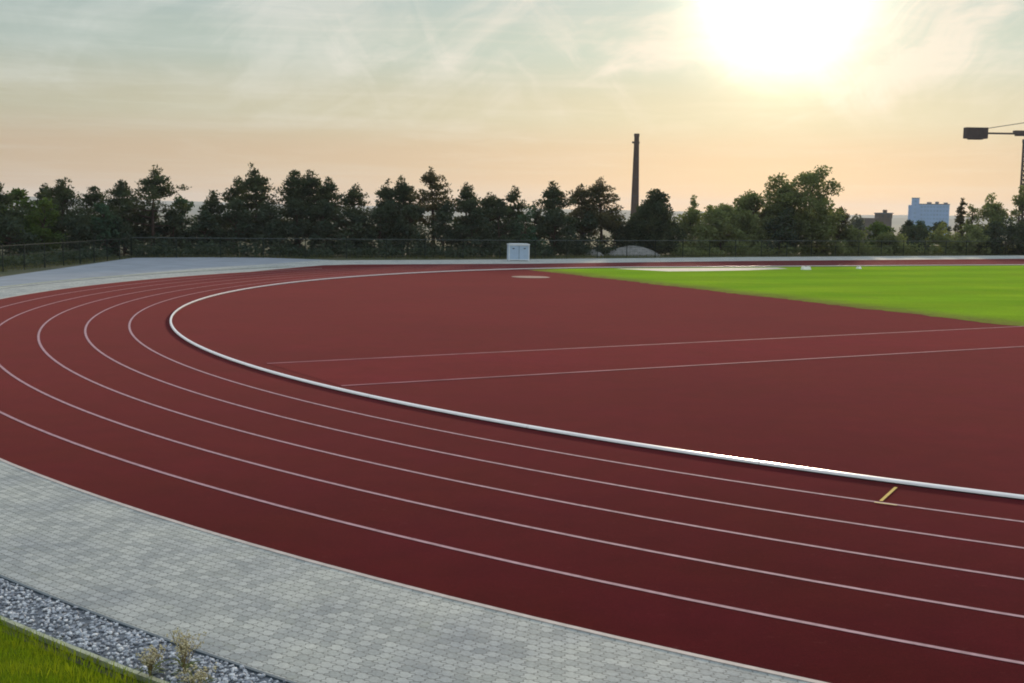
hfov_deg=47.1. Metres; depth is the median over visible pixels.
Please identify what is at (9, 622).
edging stones
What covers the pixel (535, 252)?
fence
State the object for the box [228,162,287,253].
pine tree
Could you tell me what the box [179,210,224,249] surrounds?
shrub
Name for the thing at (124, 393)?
running track
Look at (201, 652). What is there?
steel edging
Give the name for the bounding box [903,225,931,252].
shrub
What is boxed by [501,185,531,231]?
pine tree
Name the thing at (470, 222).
shrub
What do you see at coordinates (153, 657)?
dry weed
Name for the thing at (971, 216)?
broadleaf tree
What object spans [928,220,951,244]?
broadleaf tree
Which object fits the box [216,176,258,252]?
pine tree
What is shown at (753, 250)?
undergrowth
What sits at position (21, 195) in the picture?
pine tree
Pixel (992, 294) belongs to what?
pitch
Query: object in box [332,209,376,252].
shrub
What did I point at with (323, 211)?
shrub
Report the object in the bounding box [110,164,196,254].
pine tree
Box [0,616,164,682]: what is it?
grass
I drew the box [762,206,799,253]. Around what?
shrub
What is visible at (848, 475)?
kerb rail
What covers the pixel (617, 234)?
shrub
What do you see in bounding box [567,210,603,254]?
shrub
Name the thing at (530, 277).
throwing circle
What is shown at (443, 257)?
verge grass
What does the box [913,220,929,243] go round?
broadleaf tree
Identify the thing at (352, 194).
pine tree
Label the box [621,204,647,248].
conifer tree
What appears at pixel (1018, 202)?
broadleaf tree
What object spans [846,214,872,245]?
broadleaf tree
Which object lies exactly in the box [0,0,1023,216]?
sky
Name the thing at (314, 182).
pine tree
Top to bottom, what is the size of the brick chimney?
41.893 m
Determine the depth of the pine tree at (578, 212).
103.71 m
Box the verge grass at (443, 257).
[0,252,1023,271]
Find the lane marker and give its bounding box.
[801,266,810,269]
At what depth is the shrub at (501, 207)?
96.22 m
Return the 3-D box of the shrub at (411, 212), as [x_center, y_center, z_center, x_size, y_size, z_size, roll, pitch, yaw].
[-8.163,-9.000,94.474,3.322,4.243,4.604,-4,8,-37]
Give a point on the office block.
(929, 213)
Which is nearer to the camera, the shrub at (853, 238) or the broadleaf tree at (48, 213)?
the broadleaf tree at (48, 213)
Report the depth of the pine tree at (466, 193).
96.90 m
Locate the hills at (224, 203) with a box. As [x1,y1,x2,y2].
[17,196,1023,219]
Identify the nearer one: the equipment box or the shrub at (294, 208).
the equipment box
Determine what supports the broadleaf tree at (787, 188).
on the ground at (54, 266)
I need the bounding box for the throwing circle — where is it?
[512,276,549,277]
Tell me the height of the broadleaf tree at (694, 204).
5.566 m
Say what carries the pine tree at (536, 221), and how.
on the ground at (54, 266)
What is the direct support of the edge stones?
on the ground at (54, 266)
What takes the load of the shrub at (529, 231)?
on the ground at (54, 266)
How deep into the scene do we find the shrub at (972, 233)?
121.56 m
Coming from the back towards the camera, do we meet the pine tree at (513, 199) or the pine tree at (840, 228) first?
the pine tree at (840, 228)
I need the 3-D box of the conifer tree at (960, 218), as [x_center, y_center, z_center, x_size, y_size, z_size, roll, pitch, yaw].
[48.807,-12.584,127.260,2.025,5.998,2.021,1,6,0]
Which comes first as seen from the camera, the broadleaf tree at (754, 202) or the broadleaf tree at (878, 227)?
the broadleaf tree at (754, 202)
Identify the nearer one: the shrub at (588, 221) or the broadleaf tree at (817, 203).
the shrub at (588, 221)
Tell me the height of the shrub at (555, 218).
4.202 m
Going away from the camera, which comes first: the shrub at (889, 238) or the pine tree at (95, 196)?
the pine tree at (95, 196)
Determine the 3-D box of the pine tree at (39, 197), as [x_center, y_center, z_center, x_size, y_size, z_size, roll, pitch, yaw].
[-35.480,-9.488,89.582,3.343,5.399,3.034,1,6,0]
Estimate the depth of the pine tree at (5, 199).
79.53 m
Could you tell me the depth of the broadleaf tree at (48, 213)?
81.34 m
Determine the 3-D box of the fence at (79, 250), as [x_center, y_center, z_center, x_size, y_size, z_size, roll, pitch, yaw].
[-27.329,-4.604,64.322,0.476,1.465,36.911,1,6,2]
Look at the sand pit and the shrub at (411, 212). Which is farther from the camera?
the shrub at (411, 212)
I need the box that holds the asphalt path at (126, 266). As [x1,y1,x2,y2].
[0,257,319,285]
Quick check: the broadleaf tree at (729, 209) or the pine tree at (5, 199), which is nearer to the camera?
the pine tree at (5, 199)
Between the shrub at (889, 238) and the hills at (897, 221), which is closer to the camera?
the shrub at (889, 238)
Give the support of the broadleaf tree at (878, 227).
on the ground at (54, 266)
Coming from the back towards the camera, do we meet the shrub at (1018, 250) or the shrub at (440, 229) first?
the shrub at (1018, 250)
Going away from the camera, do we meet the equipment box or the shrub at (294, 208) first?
the equipment box
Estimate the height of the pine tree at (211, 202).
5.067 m
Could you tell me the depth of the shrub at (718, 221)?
108.56 m
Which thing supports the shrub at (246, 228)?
on the ground at (54, 266)
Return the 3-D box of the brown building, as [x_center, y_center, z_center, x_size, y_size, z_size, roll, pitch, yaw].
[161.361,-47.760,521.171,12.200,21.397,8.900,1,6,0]
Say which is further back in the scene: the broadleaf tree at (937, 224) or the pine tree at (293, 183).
the broadleaf tree at (937, 224)
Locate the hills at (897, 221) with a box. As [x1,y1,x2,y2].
[8,201,1017,226]
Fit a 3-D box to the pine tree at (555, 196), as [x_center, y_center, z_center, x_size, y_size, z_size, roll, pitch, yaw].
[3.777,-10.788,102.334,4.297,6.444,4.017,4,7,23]
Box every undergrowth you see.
[0,239,665,267]
[660,241,1023,255]
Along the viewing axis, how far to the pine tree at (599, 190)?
104.73 m
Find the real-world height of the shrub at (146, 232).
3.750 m
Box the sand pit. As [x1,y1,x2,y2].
[626,267,785,270]
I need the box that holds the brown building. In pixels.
[861,210,892,242]
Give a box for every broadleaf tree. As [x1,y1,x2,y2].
[20,197,67,253]
[88,202,125,254]
[167,196,197,247]
[683,195,699,243]
[691,203,743,248]
[731,189,780,252]
[755,172,806,245]
[776,165,846,252]
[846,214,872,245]
[863,220,895,245]
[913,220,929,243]
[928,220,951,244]
[965,203,979,237]
[974,192,1009,245]
[1008,185,1023,242]
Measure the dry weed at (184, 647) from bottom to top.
0.373 m
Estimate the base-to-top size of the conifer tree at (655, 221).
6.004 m
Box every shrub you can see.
[0,215,43,255]
[58,210,103,251]
[132,207,174,248]
[146,209,196,253]
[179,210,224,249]
[206,197,266,250]
[243,204,298,253]
[276,197,324,253]
[304,198,354,255]
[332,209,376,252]
[349,199,409,253]
[390,203,435,254]
[415,200,464,255]
[445,197,498,255]
[477,198,528,250]
[507,204,546,251]
[535,207,577,255]
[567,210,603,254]
[594,207,633,248]
[673,208,716,253]
[698,204,746,253]
[724,209,767,254]
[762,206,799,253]
[794,218,848,253]
[835,225,870,253]
[869,231,909,252]
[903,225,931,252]
[925,221,965,253]
[950,223,990,254]
[973,217,1023,254]
[1004,219,1023,254]
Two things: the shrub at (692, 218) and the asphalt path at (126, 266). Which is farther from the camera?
the shrub at (692, 218)
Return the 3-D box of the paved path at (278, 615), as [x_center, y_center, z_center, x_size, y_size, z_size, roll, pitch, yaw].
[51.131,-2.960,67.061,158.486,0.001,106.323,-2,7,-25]
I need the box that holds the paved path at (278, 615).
[0,255,1023,682]
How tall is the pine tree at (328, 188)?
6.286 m
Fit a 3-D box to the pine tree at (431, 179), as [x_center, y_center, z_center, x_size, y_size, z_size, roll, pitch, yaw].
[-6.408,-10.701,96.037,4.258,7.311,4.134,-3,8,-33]
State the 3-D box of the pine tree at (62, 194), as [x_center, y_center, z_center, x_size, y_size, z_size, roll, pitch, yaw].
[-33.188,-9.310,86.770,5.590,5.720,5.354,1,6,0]
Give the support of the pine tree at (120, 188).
on the ground at (54, 266)
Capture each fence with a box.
[0,237,131,271]
[131,237,1023,258]
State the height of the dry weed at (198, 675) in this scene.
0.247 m
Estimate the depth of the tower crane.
226.27 m
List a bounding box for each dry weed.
[133,644,168,675]
[166,627,206,674]
[175,662,216,682]
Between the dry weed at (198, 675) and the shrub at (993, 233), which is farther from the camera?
the shrub at (993, 233)
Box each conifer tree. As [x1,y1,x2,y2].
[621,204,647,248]
[627,188,688,253]
[897,219,914,243]
[953,198,967,239]
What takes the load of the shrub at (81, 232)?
on the ground at (54, 266)
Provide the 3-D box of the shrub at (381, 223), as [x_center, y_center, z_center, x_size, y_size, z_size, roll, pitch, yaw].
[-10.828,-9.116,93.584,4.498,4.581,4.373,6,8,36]
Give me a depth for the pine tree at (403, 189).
96.88 m
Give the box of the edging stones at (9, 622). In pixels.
[0,266,287,682]
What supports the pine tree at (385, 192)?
on the ground at (54, 266)
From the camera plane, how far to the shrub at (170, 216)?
89.35 m
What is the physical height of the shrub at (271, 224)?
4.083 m
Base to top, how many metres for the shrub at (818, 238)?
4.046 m
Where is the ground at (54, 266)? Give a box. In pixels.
[0,212,1017,682]
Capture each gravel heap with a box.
[584,249,603,255]
[603,246,659,256]
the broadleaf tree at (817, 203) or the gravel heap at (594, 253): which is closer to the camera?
the gravel heap at (594, 253)
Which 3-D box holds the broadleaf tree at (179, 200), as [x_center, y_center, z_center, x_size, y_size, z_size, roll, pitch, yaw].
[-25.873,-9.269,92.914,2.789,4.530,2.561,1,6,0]
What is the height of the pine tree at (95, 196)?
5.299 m
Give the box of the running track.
[0,259,1023,682]
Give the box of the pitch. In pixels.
[533,265,1023,325]
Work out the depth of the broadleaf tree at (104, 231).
84.28 m
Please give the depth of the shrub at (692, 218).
107.94 m
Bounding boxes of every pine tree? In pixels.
[0,182,31,233]
[1,188,47,252]
[25,177,98,249]
[30,183,61,237]
[72,186,107,237]
[92,179,155,253]
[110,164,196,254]
[192,190,232,241]
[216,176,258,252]
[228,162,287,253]
[270,169,317,237]
[280,169,336,248]
[307,176,349,241]
[336,183,374,233]
[364,178,404,240]
[377,174,427,243]
[407,166,457,243]
[448,182,484,236]
[467,191,512,244]
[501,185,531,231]
[524,209,546,242]
[529,181,576,245]
[565,183,607,236]
[580,176,625,248]
[829,206,853,241]
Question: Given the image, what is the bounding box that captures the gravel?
[0,578,286,682]
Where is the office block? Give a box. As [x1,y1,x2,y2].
[908,198,949,234]
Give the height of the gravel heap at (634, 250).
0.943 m
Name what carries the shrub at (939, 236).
on the ground at (54, 266)
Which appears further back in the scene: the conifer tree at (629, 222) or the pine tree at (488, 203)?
the conifer tree at (629, 222)
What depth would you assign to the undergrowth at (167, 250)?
88.02 m
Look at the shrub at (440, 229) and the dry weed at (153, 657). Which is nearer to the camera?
the dry weed at (153, 657)
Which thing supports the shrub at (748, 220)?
on the ground at (54, 266)
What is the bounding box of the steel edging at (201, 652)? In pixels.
[0,267,296,682]
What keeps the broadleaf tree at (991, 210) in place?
on the ground at (54, 266)
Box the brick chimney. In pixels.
[630,133,639,216]
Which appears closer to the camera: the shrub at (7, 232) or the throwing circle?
the throwing circle
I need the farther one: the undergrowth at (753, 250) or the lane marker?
the undergrowth at (753, 250)
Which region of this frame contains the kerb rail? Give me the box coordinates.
[169,264,1023,499]
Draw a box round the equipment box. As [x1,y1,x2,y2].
[507,243,529,260]
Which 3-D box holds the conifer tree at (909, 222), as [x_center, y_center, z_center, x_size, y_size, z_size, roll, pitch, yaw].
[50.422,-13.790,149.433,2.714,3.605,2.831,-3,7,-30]
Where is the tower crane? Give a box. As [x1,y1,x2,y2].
[963,123,1023,243]
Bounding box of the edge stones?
[0,268,827,682]

